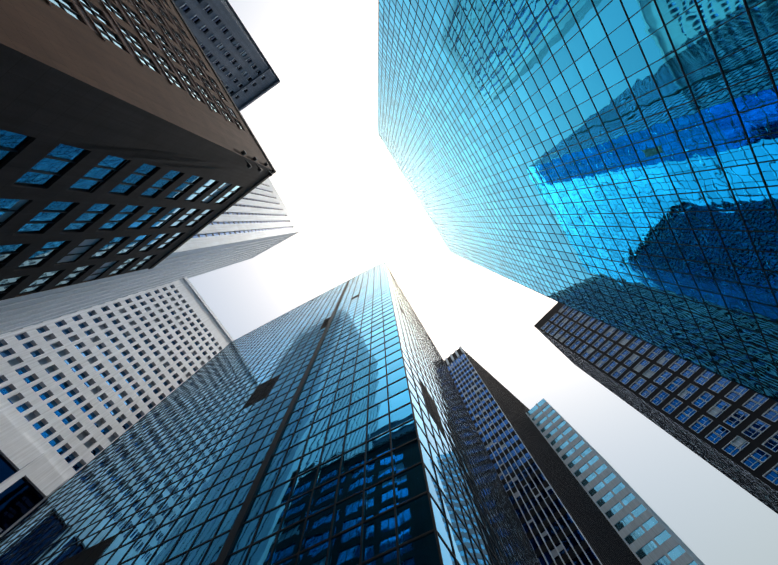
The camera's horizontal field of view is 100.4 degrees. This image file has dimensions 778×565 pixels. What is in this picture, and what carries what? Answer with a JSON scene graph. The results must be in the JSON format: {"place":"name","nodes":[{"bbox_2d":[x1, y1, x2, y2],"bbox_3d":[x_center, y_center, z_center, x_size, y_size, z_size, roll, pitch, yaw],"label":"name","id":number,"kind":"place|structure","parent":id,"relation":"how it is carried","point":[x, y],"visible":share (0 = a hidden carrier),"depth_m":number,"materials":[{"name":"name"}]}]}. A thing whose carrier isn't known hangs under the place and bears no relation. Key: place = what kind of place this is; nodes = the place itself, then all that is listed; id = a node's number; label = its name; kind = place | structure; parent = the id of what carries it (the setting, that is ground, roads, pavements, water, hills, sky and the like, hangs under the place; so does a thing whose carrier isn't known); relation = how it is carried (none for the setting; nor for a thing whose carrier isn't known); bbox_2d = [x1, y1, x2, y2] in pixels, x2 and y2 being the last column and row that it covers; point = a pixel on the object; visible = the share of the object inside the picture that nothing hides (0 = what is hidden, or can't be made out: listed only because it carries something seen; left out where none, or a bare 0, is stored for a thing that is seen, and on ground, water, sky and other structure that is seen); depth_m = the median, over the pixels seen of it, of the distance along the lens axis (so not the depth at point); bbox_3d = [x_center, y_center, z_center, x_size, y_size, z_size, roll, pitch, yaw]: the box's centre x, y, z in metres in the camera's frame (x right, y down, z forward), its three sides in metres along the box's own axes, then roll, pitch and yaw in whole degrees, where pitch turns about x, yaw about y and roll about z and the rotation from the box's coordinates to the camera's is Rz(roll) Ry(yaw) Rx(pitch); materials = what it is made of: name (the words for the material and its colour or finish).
{"place":"outdoors","nodes":[
{"label":"outdoors","id":0,"kind":"place"},
{"bbox_2d":[188,0,777,564],"label":"sky","id":1,"kind":"structure","parent":0,"point":[353,210],"materials":[{"name":"white"}]},
{"label":"ground","id":2,"kind":"structure","parent":0,"visible":0},
{"bbox_2d":[0,277,233,537],"bbox_3d":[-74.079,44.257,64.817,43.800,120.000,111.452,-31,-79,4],"label":"skyscraper","id":3,"kind":"structure","parent":2,"relation":"on","point":[80,390],"depth_m":68.36,"materials":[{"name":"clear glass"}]},
{"bbox_2d":[0,0,275,300],"bbox_3d":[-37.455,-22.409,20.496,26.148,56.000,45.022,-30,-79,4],"label":"skyscraper","id":4,"kind":"structure","parent":2,"relation":"on","point":[129,142],"depth_m":26.50,"materials":[{"name":"brown concrete"}]},
{"bbox_2d":[0,178,299,334],"bbox_3d":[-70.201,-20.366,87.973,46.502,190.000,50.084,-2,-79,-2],"label":"skyscraper","id":5,"kind":"structure","parent":2,"relation":"on","point":[257,220],"depth_m":90.17,"materials":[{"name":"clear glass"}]},
{"bbox_2d":[173,0,279,110],"bbox_3d":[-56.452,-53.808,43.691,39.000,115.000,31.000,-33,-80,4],"label":"skyscraper","id":6,"kind":"structure","parent":2,"relation":"on","point":[244,70],"depth_m":78.68,"materials":[{"name":"grey concrete"}]},
{"bbox_2d":[0,261,540,564],"bbox_3d":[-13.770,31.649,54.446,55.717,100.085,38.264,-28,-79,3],"label":"skyscraper","id":7,"kind":"structure","parent":2,"relation":"on","point":[334,426],"depth_m":27.65,"materials":[{"name":"glass"}]},
{"bbox_2d":[444,346,641,564],"bbox_3d":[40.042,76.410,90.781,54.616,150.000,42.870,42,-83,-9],"label":"skyscraper","id":8,"kind":"structure","parent":2,"relation":"on","point":[562,518],"depth_m":84.80,"materials":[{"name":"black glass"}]},
{"bbox_2d":[377,0,777,401],"bbox_3d":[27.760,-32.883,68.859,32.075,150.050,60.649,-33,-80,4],"label":"skyscraper","id":9,"kind":"structure","parent":2,"relation":"on","point":[613,163],"depth_m":29.50,"materials":[{"name":"blue glass"}]},
{"bbox_2d":[526,398,704,564],"bbox_3d":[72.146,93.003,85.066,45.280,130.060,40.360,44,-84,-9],"label":"skyscraper","id":10,"kind":"structure","parent":2,"relation":"on","point":[645,532],"depth_m":97.38,"materials":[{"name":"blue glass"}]},
{"bbox_2d":[534,302,777,513],"bbox_3d":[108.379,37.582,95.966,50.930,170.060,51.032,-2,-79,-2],"label":"skyscraper","id":11,"kind":"structure","parent":2,"relation":"on","point":[727,428],"depth_m":98.76,"materials":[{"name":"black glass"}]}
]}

